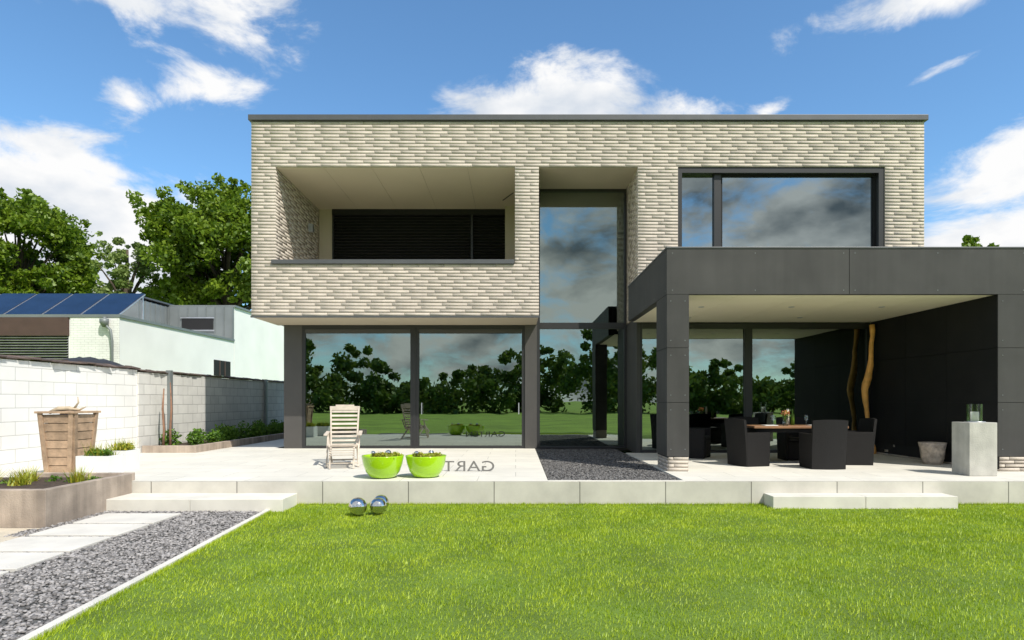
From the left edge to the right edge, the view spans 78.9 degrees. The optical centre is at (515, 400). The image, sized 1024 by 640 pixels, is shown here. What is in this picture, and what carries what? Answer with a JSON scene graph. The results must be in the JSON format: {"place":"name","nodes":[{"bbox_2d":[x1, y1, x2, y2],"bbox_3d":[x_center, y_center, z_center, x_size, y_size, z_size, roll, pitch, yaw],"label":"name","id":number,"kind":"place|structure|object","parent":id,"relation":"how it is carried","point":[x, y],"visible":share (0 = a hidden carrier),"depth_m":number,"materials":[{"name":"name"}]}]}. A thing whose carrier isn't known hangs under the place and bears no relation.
{"place":"outdoors","nodes":[
{"label":"outdoors","id":0,"kind":"place"},
{"bbox_2d":[0,359,136,471],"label":"white wall","id":1,"kind":"structure","parent":0,"point":[28,389],"depth_m":12.01,"materials":[{"name":"white brick"}]},
{"bbox_2d":[0,509,269,639],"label":"garden path","id":2,"kind":"structure","parent":0,"point":[52,575],"depth_m":6.31,"materials":[{"name":"grey gravel"}]},
{"bbox_2d":[68,317,233,378],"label":"block","id":3,"kind":"structure","parent":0,"point":[143,346],"depth_m":24.26,"materials":[{"name":"white paint"}]},
{"bbox_2d":[0,317,68,335],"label":"fascia board","id":4,"kind":"object","parent":3,"relation":"attached to","point":[34,326],"visible":1,"depth_m":21.15,"materials":[{"name":"brown wood"}]},
{"bbox_2d":[0,336,68,362],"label":"dark window","id":5,"kind":"structure","parent":3,"relation":"attached to","point":[35,346],"depth_m":21.23,"materials":[{"name":"grey metal"}]},
{"bbox_2d":[0,337,67,358],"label":"louvre shutter","id":6,"kind":"object","parent":5,"relation":"attached to","point":[35,347],"visible":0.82,"depth_m":21.18,"materials":[{"name":"metal"}]},
{"bbox_2d":[0,294,143,313],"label":"solar panels","id":7,"kind":"object","parent":3,"relation":"on","point":[81,303],"visible":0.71,"depth_m":24.16,"materials":[{"name":"blue glass"}]},
{"bbox_2d":[0,294,144,313],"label":"solar frames","id":8,"kind":"structure","parent":7,"relation":"attached to","point":[85,310],"depth_m":24.14,"materials":[{"name":"metal"}]},
{"bbox_2d":[70,318,119,363],"bbox_3d":[-14.365,-0.620,21.234,1.670,4.440,0.028,0,0,0],"label":"brick front","id":9,"kind":"object","parent":3,"relation":"attached to","point":[89,337],"visible":0.36,"depth_m":21.22,"materials":[{"name":"white brick"}]},
{"bbox_2d":[99,318,108,326],"bbox_3d":[-13.950,-2.640,21.080,0.280,0.280,0.280,0,0,0],"label":"hopper","id":10,"kind":"object","parent":9,"relation":"attached to","point":[103,322],"visible":1,"depth_m":20.99,"materials":[{"name":"metal"}]},
{"bbox_2d":[0,314,234,340],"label":"parapet trim","id":11,"kind":"structure","parent":3,"relation":"on","point":[105,315],"depth_m":21.20,"materials":[{"name":"metal"}]},
{"bbox_2d":[142,297,143,318],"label":"solar legs","id":12,"kind":"object","parent":3,"relation":"on","point":[142,307],"visible":0.24,"depth_m":25.00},
{"bbox_2d":[121,300,167,324],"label":"zinc volume","id":13,"kind":"structure","parent":3,"relation":"on","point":[133,310],"depth_m":28.28,"materials":[{"name":"grey metal"}]},
{"bbox_2d":[141,297,172,304],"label":"zinc volume trim","id":14,"kind":"structure","parent":13,"relation":"on","point":[147,299],"depth_m":28.91,"materials":[{"name":"grey metal"}]},
{"bbox_2d":[140,299,232,338],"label":"zinc seams","id":15,"kind":"object","parent":3,"relation":"on","point":[187,316],"visible":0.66,"depth_m":29.80,"materials":[{"name":"grey metal"}]},
{"bbox_2d":[180,317,213,330],"bbox_3d":[-15.250,-3.675,29.777,1.620,0.670,0.015,0,0,0],"label":"clerestory frame","id":16,"kind":"object","parent":15,"relation":"on","point":[199,317],"visible":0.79,"depth_m":29.77,"materials":[{"name":"grey metal"}]},
{"bbox_2d":[168,307,233,338],"bbox_3d":[-15.125,-3.676,29.892,3.130,1.648,0.105,0,0,0],"label":"zinc front","id":17,"kind":"object","parent":3,"relation":"on","point":[209,313],"visible":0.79,"depth_m":29.84,"materials":[{"name":"grey metal"}]},
{"bbox_2d":[182,318,212,329],"bbox_3d":[-15.250,-3.675,29.795,1.500,0.550,0.010,0,0,0],"label":"clerestory window","id":18,"kind":"structure","parent":17,"relation":"in","point":[197,323],"depth_m":29.79,"materials":[{"name":"black glass"}]},
{"bbox_2d":[162,305,250,312],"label":"trim","id":19,"kind":"structure","parent":17,"relation":"on","point":[241,308],"depth_m":29.90,"materials":[{"name":"metal"}]},
{"bbox_2d":[214,360,230,375],"bbox_3d":[-13.543,-1.500,28.700,0.025,0.700,1.600,0,0,0],"label":"side window","id":20,"kind":"structure","parent":3,"relation":"attached to","point":[216,368],"depth_m":28.69,"materials":[{"name":"black glass"}]},
{"bbox_2d":[219,360,225,375],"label":"side window bars","id":21,"kind":"object","parent":20,"relation":"attached to","point":[220,368],"visible":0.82,"depth_m":28.45,"materials":[{"name":"grey metal"}]},
{"bbox_2d":[234,307,283,380],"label":"block","id":22,"kind":"structure","parent":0,"point":[258,349],"depth_m":32.63,"materials":[{"name":"white paint"}]},
{"bbox_2d":[305,329,521,332],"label":"sliding door track","id":23,"kind":"structure","parent":0,"point":[408,330],"depth_m":16.18,"materials":[{"name":"grey metal"}]},
{"bbox_2d":[0,439,1023,504],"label":"terrace","id":24,"kind":"structure","parent":0,"point":[519,476],"depth_m":9.92,"materials":[{"name":"concrete"}]},
{"bbox_2d":[34,397,100,471],"bbox_3d":[-7.533,0.586,10.500,0.694,1.314,0.660,0,0,0],"label":"wooden tub","id":25,"kind":"object","parent":24,"relation":"on","point":[66,433],"visible":0.8,"depth_m":10.25,"materials":[{"name":"brown wood"}]},
{"bbox_2d":[76,441,125,471],"bbox_3d":[-6.848,0.942,10.310,0.670,0.593,0.523,0,0,0],"label":"white planter box","id":26,"kind":"object","parent":24,"relation":"on","point":[101,460],"visible":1,"depth_m":10.13,"materials":[{"name":"concrete"}]},
{"bbox_2d":[105,438,139,470],"bbox_3d":[-7.079,0.932,11.155,0.538,0.612,0.553,0,0,17],"label":"white planter box","id":27,"kind":"object","parent":24,"relation":"on","point":[131,457],"visible":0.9,"depth_m":11.09,"materials":[{"name":"concrete"}]},
{"bbox_2d":[142,419,283,452],"bbox_3d":[-8.265,0.908,19.150,1.290,0.674,8.700,0,0,0],"label":"raised bed","id":28,"kind":"object","parent":24,"relation":"on","point":[227,436],"visible":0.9,"depth_m":16.63,"materials":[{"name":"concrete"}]},
{"bbox_2d":[162,382,172,444],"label":"driftwood stakes","id":29,"kind":"object","parent":28,"relation":"on","point":[170,430],"visible":0.84,"depth_m":15.27,"materials":[{"name":"wood"}]},
{"bbox_2d":[324,405,362,468],"bbox_3d":[-3.292,0.667,11.880,0.690,1.179,1.367,0,0,-13],"label":"deck chair","id":30,"kind":"object","parent":24,"relation":"on","point":[330,440],"visible":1,"depth_m":12.19,"materials":[{"name":"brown wood"}]},
{"bbox_2d":[362,450,403,478],"bbox_3d":[-2.140,1.016,10.020,0.670,0.445,0.670,0,0,0],"label":"green planter bowl","id":31,"kind":"object","parent":24,"relation":"on","point":[385,465],"visible":1,"depth_m":9.79,"materials":[{"name":"paint"}]},
{"bbox_2d":[284,325,536,448],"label":"ground piers","id":32,"kind":"structure","parent":24,"relation":"on","point":[292,386],"depth_m":16.17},
{"bbox_2d":[302,325,524,448],"bbox_3d":[-2.660,-0.365,16.225,5.800,3.211,0.150,0,0,0],"label":"sliding door frame","id":33,"kind":"object","parent":24,"relation":"on","point":[414,386],"visible":0.96,"depth_m":16.18,"materials":[{"name":"grey metal"}]},
{"bbox_2d":[306,333,521,445],"bbox_3d":[-2.660,-0.345,16.227,5.640,3.030,0.014,0,0,0],"label":"sliding glass","id":34,"kind":"object","parent":33,"relation":"in","point":[470,389],"visible":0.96,"depth_m":16.23,"materials":[{"name":"clear glass"}]},
{"bbox_2d":[405,450,445,477],"bbox_3d":[-1.460,1.020,10.120,0.660,0.435,0.660,0,0,0],"label":"green planter bowl","id":35,"kind":"object","parent":24,"relation":"on","point":[430,464],"visible":1,"depth_m":9.90,"materials":[{"name":"paint"}]},
{"bbox_2d":[445,461,493,470],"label":"garten letters","id":36,"kind":"object","parent":24,"relation":"on","point":[463,465],"visible":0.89,"depth_m":10.94,"materials":[{"name":"metal"}]},
{"bbox_2d":[537,189,625,447],"bbox_3d":[1.715,-2.133,16.210,2.326,6.746,0.120,0,0,0],"label":"stair glazing frame","id":37,"kind":"object","parent":24,"relation":"on","point":[581,325],"visible":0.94,"depth_m":16.16,"materials":[{"name":"black metal"}]},
{"bbox_2d":[540,192,623,445],"bbox_3d":[1.725,-2.124,16.202,2.190,6.609,0.004,0,0,0],"label":"stair glass","id":38,"kind":"object","parent":37,"relation":"in","point":[581,281],"visible":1,"depth_m":16.20,"materials":[{"name":"clear glass"}]},
{"bbox_2d":[626,321,639,452],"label":"return wall","id":39,"kind":"structure","parent":24,"relation":"on","point":[632,385],"depth_m":15.22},
{"bbox_2d":[628,249,666,320],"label":"roof fascia","id":40,"kind":"structure","parent":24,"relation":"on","point":[647,287],"depth_m":12.40,"materials":[{"name":"grey metal"}]},
{"bbox_2d":[658,456,687,470],"bbox_3d":[2.855,1.110,11.315,0.350,0.260,0.790,0,0,0],"label":"brick pillar base","id":41,"kind":"object","parent":24,"relation":"on","point":[668,467],"visible":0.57,"depth_m":10.92,"materials":[{"name":"beige brick"}]},
{"bbox_2d":[657,348,687,457],"bbox_3d":[2.847,-0.435,11.312,0.356,2.870,0.786,0,0,0],"label":"pillar","id":42,"kind":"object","parent":41,"relation":"on","point":[671,402],"visible":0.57,"depth_m":10.92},
{"bbox_2d":[688,427,710,458],"bbox_3d":[3.894,0.788,13.633,0.650,0.900,0.636,0,0,30],"label":"rattan chair","id":43,"kind":"object","parent":24,"relation":"on","point":[699,443],"visible":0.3,"depth_m":13.31,"materials":[{"name":"black wicker"}]},
{"bbox_2d":[728,417,758,432],"bbox_3d":[4.850,0.788,13.015,0.636,0.900,0.650,0,0,0],"label":"rattan chair","id":44,"kind":"object","parent":24,"relation":"on","point":[752,420],"visible":0.07,"depth_m":13.27,"materials":[{"name":"black wicker"}]},
{"bbox_2d":[724,418,769,466],"bbox_3d":[4.437,0.788,11.983,0.650,0.900,0.636,0,0,-15],"label":"rattan chair","id":45,"kind":"object","parent":24,"relation":"on","point":[745,448],"visible":0.98,"depth_m":11.72,"materials":[{"name":"black wicker"}]},
{"bbox_2d":[640,322,869,452],"bbox_3d":[5.707,-0.315,14.875,5.501,3.110,0.130,0,0,0],"label":"canopy glazing frame","id":46,"kind":"object","parent":24,"relation":"on","point":[747,327],"visible":0.57,"depth_m":14.82,"materials":[{"name":"grey metal"}]},
{"bbox_2d":[642,329,865,449],"bbox_3d":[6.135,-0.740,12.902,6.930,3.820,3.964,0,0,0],"label":"glass","id":47,"kind":"object","parent":46,"relation":"in","point":[815,374],"visible":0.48,"depth_m":14.88,"materials":[{"name":"clear glass"}]},
{"bbox_2d":[776,416,806,460],"bbox_3d":[5.904,0.788,13.115,0.636,0.900,0.650,0,0,4],"label":"rattan chair","id":48,"kind":"object","parent":24,"relation":"on","point":[787,446],"visible":0.48,"depth_m":12.96,"materials":[{"name":"black wicker"}]},
{"bbox_2d":[747,424,848,432],"bbox_3d":[5.450,0.861,12.300,1.800,0.755,0.900,0,0,0],"label":"dining table","id":49,"kind":"object","parent":24,"relation":"on","point":[795,428],"visible":0.39,"depth_m":11.91,"materials":[{"name":"brown wood"}]},
{"bbox_2d":[762,409,811,425],"bbox_3d":[5.375,0.321,12.169,1.150,0.320,0.438,0,0,0],"label":"table decoration","id":50,"kind":"object","parent":49,"relation":"on","point":[785,414],"visible":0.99,"depth_m":12.12,"materials":[{"name":"clear glass"}]},
{"bbox_2d":[799,420,847,469],"bbox_3d":[5.660,0.788,11.435,0.636,0.900,0.650,0,0,0],"label":"rattan chair","id":51,"kind":"object","parent":24,"relation":"on","point":[823,445],"visible":1,"depth_m":11.18,"materials":[{"name":"black wicker"}]},
{"bbox_2d":[658,445,1023,470],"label":"plinth bricks","id":52,"kind":"object","parent":24,"relation":"on","point":[1001,464],"visible":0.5,"depth_m":10.91,"materials":[{"name":"beige brick"}]},
{"bbox_2d":[656,294,688,455],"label":"column panels","id":53,"kind":"object","parent":52,"relation":"on","point":[672,374],"visible":0.91,"depth_m":10.90,"materials":[{"name":"grey concrete"}]},
{"bbox_2d":[846,418,876,464],"bbox_3d":[6.685,0.788,12.244,0.650,0.900,0.636,0,0,5],"label":"rattan chair","id":54,"kind":"object","parent":24,"relation":"on","point":[860,445],"visible":0.7,"depth_m":11.94,"materials":[{"name":"black wicker"}]},
{"bbox_2d":[861,324,875,453],"bbox_3d":[8.279,-0.268,14.557,0.329,3.033,0.186,0,0,0],"label":"driftwood pole","id":55,"kind":"object","parent":24,"relation":"on","point":[867,379],"visible":0.77,"depth_m":14.50,"materials":[{"name":"brown wood"}]},
{"bbox_2d":[918,442,946,464],"bbox_3d":[8.185,1.027,12.201,0.495,0.423,0.500,0,0,0],"label":"plant pot","id":56,"kind":"object","parent":24,"relation":"on","point":[932,453],"visible":1,"depth_m":12.04,"materials":[{"name":"grey stone"}]},
{"bbox_2d":[877,453,1023,467],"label":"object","id":57,"kind":"object","parent":24,"relation":"on","point":[945,463],"visible":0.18,"depth_m":13.10,"materials":[{"name":"beige brick"}]},
{"bbox_2d":[871,294,1023,468],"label":"wall","id":58,"kind":"structure","parent":57,"relation":"on","point":[909,451],"depth_m":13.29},
{"bbox_2d":[997,294,1023,455],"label":"canopy wall front","id":59,"kind":"structure","parent":58,"relation":"attached to","point":[1010,373],"depth_m":10.90,"materials":[{"name":"grey concrete"}]},
{"bbox_2d":[952,422,996,475],"bbox_3d":[7.690,0.798,10.430,0.460,0.880,0.420,0,0,0],"label":"concrete pedestal","id":60,"kind":"object","parent":24,"relation":"on","point":[974,448],"visible":0.94,"depth_m":10.22,"materials":[{"name":"grey concrete"}]},
{"bbox_2d":[964,404,985,421],"bbox_3d":[7.700,0.206,10.430,0.300,0.302,0.300,0,0,0],"label":"glass lantern","id":61,"kind":"object","parent":60,"relation":"on","point":[974,416],"visible":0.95,"depth_m":10.39,"materials":[{"name":"glass"}]},
{"bbox_2d":[0,0,1023,309],"label":"sky","id":62,"kind":"structure","parent":0,"point":[100,100],"materials":[{"name":"blue"}]},
{"bbox_2d":[25,501,1023,639],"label":"lawn","id":63,"kind":"structure","parent":0,"point":[531,571],"depth_m":5.63,"materials":[{"name":"plant"}]},
{"bbox_2d":[348,497,366,515],"bbox_3d":[-2.190,1.465,8.620,0.250,0.250,0.250,0,0,0],"label":"garden sphere","id":64,"kind":"object","parent":63,"relation":"on","point":[357,506],"visible":1,"depth_m":8.53,"materials":[{"name":"metal"}]},
{"bbox_2d":[370,498,385,513],"bbox_3d":[-1.930,1.475,8.720,0.230,0.230,0.230,0,0,0],"label":"garden sphere","id":65,"kind":"object","parent":63,"relation":"on","point":[377,505],"visible":0.96,"depth_m":8.64,"materials":[{"name":"metal"}]},
{"bbox_2d":[374,495,388,507],"bbox_3d":[-1.950,1.475,9.000,0.230,0.230,0.230,0,0,0],"label":"garden sphere","id":66,"kind":"object","parent":63,"relation":"on","point":[385,498],"visible":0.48,"depth_m":8.95,"materials":[{"name":"metal"}]},
{"bbox_2d":[764,493,957,508],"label":"garden steps","id":67,"kind":"structure","parent":63,"relation":"on","point":[861,500],"depth_m":9.22,"materials":[{"name":"concrete"}]},
{"bbox_2d":[537,448,635,452],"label":"room floor","id":68,"kind":"structure","parent":0,"point":[589,448],"depth_m":16.29,"materials":[{"name":"grey"}]},
{"bbox_2d":[619,450,633,453],"bbox_3d":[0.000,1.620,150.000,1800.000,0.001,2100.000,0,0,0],"label":"ground","id":69,"kind":"structure","parent":0,"point":[626,451],"depth_m":19.86,"materials":[{"name":"grey gravel"}]},
{"bbox_2d":[0,187,114,293],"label":"oak tree","id":70,"kind":"object","parent":69,"relation":"on","point":[23,268],"visible":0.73,"depth_m":44.86,"materials":[{"name":"green plant"}]},
{"bbox_2d":[0,464,134,527],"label":"concrete planter","id":71,"kind":"object","parent":69,"relation":"on","point":[36,499],"visible":0.98,"depth_m":8.39,"materials":[{"name":"concrete"}]},
{"bbox_2d":[58,357,128,368],"bbox_3d":[-10.150,0.278,14.800,1.500,2.644,2.400,0,0,0],"label":"tarpaulin heap","id":72,"kind":"object","parent":69,"relation":"on","point":[89,359],"visible":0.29,"depth_m":14.49,"materials":[{"name":"grey plastic"}]},
{"bbox_2d":[103,317,113,361],"bbox_3d":[-13.828,-0.625,21.100,0.345,4.450,0.095,0,0,0],"label":"drainpipe","id":73,"kind":"object","parent":69,"relation":"on","point":[111,344],"visible":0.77,"depth_m":21.07,"materials":[{"name":"metal"}]},
{"bbox_2d":[66,231,160,299],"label":"birch tree","id":74,"kind":"object","parent":69,"relation":"on","point":[120,283],"visible":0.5,"depth_m":44.22,"materials":[{"name":"green plant"}]},
{"bbox_2d":[125,172,251,309],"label":"oak tree","id":75,"kind":"object","parent":69,"relation":"on","point":[188,246],"visible":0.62,"depth_m":42.01,"materials":[{"name":"green plant"}]},
{"bbox_2d":[106,493,296,511],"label":"garden steps","id":76,"kind":"structure","parent":69,"relation":"on","point":[239,502],"depth_m":8.96,"materials":[{"name":"stone"}]},
{"bbox_2d":[137,372,283,452],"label":"grey wall","id":77,"kind":"structure","parent":69,"relation":"on","point":[206,404],"depth_m":17.59,"materials":[{"name":"white brick"}]},
{"bbox_2d":[0,355,283,382],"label":"wall coping","id":78,"kind":"structure","parent":77,"relation":"on","point":[34,359],"depth_m":13.81,"materials":[{"name":"tile"}]},
{"bbox_2d":[166,370,267,440],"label":"wall posts","id":79,"kind":"object","parent":77,"relation":"attached to","point":[169,376],"depth_m":16.00,"materials":[{"name":"grey concrete"}]},
{"bbox_2d":[961,234,998,246],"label":"oak tree","id":80,"kind":"object","parent":69,"relation":"on","point":[969,241],"depth_m":59.96,"materials":[{"name":"green plant"}]},
{"bbox_2d":[642,322,861,322],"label":"room ceiling","id":81,"kind":"structure","parent":0,"point":[766,322],"depth_m":15.09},
{"bbox_2d":[630,294,995,320],"bbox_3d":[5.564,-1.875,12.765,5.788,0.009,3.690,0,0,0],"label":"canopy soffit rim","id":82,"kind":"object","parent":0,"point":[650,308],"visible":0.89,"depth_m":10.94,"materials":[{"name":"black metal"}]},
{"bbox_2d":[634,295,992,321],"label":"canopy ceiling","id":83,"kind":"structure","parent":0,"point":[776,308],"depth_m":12.47,"materials":[{"name":"white paint"}]},
{"bbox_2d":[667,249,1023,293],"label":"roof fascia","id":84,"kind":"structure","parent":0,"point":[847,271],"depth_m":10.90,"materials":[{"name":"grey metal"}]},
{"bbox_2d":[628,247,1023,286],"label":"canopy top trim","id":85,"kind":"structure","parent":84,"relation":"on","point":[825,248],"depth_m":10.90,"materials":[{"name":"grey metal"}]},
{"bbox_2d":[870,323,870,417],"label":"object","id":86,"kind":"structure","parent":0,"point":[870,396],"depth_m":15.77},
{"bbox_2d":[256,318,537,324],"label":"overhang soffit","id":87,"kind":"structure","parent":86,"relation":"on","point":[404,321],"depth_m":15.46,"materials":[{"name":"paint"}]},
{"bbox_2d":[250,316,538,317],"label":"soffit trim","id":88,"kind":"structure","parent":87,"relation":"attached to","point":[394,316],"depth_m":14.65,"materials":[{"name":"metal"}]},
{"bbox_3d":[1.825,-2.180,20.330,14.990,0.340,10.740,0,0,0],"label":"floor slab","id":89,"kind":"object","parent":86,"relation":"on","visible":0},
{"bbox_2d":[335,218,504,257],"bbox_3d":[-2.790,-3.954,18.070,4.980,3.129,0.060,0,0,0],"label":"balcony backing","id":90,"kind":"object","parent":89,"relation":"on","point":[419,236],"visible":0.07,"depth_m":18.04,"materials":[{"name":"black metal"}]},
{"bbox_2d":[252,122,923,325],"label":"brick wall","id":91,"kind":"structure","parent":89,"relation":"on","point":[534,202],"depth_m":14.67,"materials":[{"name":"beige brick"}]},
{"bbox_2d":[271,259,513,263],"bbox_3d":[-2.890,-3.275,14.810,5.720,0.099,0.400,0,0,0],"label":"balcony coping","id":92,"kind":"object","parent":91,"relation":"on","point":[392,261],"visible":0.76,"depth_m":14.61,"materials":[{"name":"metal"}]},
{"bbox_2d":[276,167,514,209],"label":"balcony ceiling","id":93,"kind":"structure","parent":91,"relation":"attached to","point":[325,188],"depth_m":15.98,"materials":[{"name":"beige paint"}]},
{"bbox_2d":[332,209,504,216],"bbox_3d":[-2.790,-5.429,17.945,4.980,0.179,0.170,0,0,0],"label":"blind box","id":94,"kind":"object","parent":93,"relation":"attached to","point":[417,212],"visible":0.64,"depth_m":17.86,"materials":[{"name":"black metal"}]},
{"bbox_2d":[332,215,472,258],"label":"blind guides","id":95,"kind":"object","parent":94,"relation":"hanging from","point":[333,236],"visible":0.36,"depth_m":17.88,"materials":[{"name":"metal"}]},
{"bbox_2d":[334,217,504,258],"bbox_3d":[-2.780,-3.888,17.940,4.920,3.025,0.084,0,0,0],"label":"louvre blind","id":96,"kind":"object","parent":94,"relation":"hanging from","point":[418,238],"visible":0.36,"depth_m":17.93,"materials":[{"name":"metal"}]},
{"bbox_2d":[251,122,923,322],"bbox_3d":[1.700,-4.296,20.328,15.882,4.585,11.338,0,0,0],"label":"brick facing","id":97,"kind":"object","parent":91,"relation":"attached to","point":[634,222],"visible":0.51,"depth_m":14.66,"materials":[{"name":"beige brick"}]},
{"bbox_2d":[308,223,313,232],"bbox_3d":[-5.580,-4.710,16.960,0.120,0.220,0.120,0,0,0],"label":"balcony wall lamp","id":98,"kind":"object","parent":97,"relation":"attached to","point":[310,227],"visible":1,"depth_m":16.90,"materials":[{"name":"metal"}]},
{"bbox_2d":[539,167,637,188],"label":"recess ceiling","id":99,"kind":"structure","parent":91,"relation":"attached to","point":[585,177],"depth_m":15.33,"materials":[{"name":"paint"}]},
{"bbox_2d":[678,167,883,246],"bbox_3d":[6.270,-4.333,14.790,4.870,2.370,0.260,0,0,0],"label":"window frame","id":100,"kind":"object","parent":91,"relation":"attached to","point":[718,172],"visible":0.56,"depth_m":14.69,"materials":[{"name":"metal"}]},
{"bbox_2d":[682,175,872,246],"bbox_3d":[6.230,-4.308,14.862,4.600,2.162,0.004,0,0,0],"label":"window glass","id":101,"kind":"object","parent":100,"relation":"attached to","point":[797,211],"visible":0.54,"depth_m":14.86,"materials":[{"name":"clear glass"}]},
{"bbox_2d":[721,175,874,246],"bbox_3d":[6.730,-4.308,14.870,3.700,2.162,0.080,0,0,0],"label":"window sash","id":102,"kind":"object","parent":100,"relation":"attached to","point":[873,176],"depth_m":14.83,"materials":[{"name":"black metal"}]},
{"bbox_3d":[1.700,-6.605,20.330,15.780,0.031,11.240,0,0,0],"label":"roof membrane","id":103,"kind":"object","parent":91,"relation":"on","visible":0},
{"bbox_2d":[248,114,928,121],"bbox_3d":[1.705,-6.665,20.300,15.990,0.130,11.400,0,0,0],"label":"parapet coping","id":104,"kind":"object","parent":103,"relation":"on","point":[588,117],"visible":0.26,"depth_m":14.60,"materials":[{"name":"metal"}]},
{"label":"balcony floor","id":105,"kind":"structure","parent":89,"relation":"on","visible":0},
{"bbox_2d":[319,210,331,258],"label":"balcony back wall","id":106,"kind":"structure","parent":105,"relation":"on","point":[325,234],"depth_m":17.90,"materials":[{"name":"paint"}]},
{"bbox_2d":[505,206,514,263],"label":"balcony back wall","id":107,"kind":"structure","parent":105,"relation":"on","point":[509,232],"depth_m":17.60,"materials":[{"name":"paint"}]}
]}

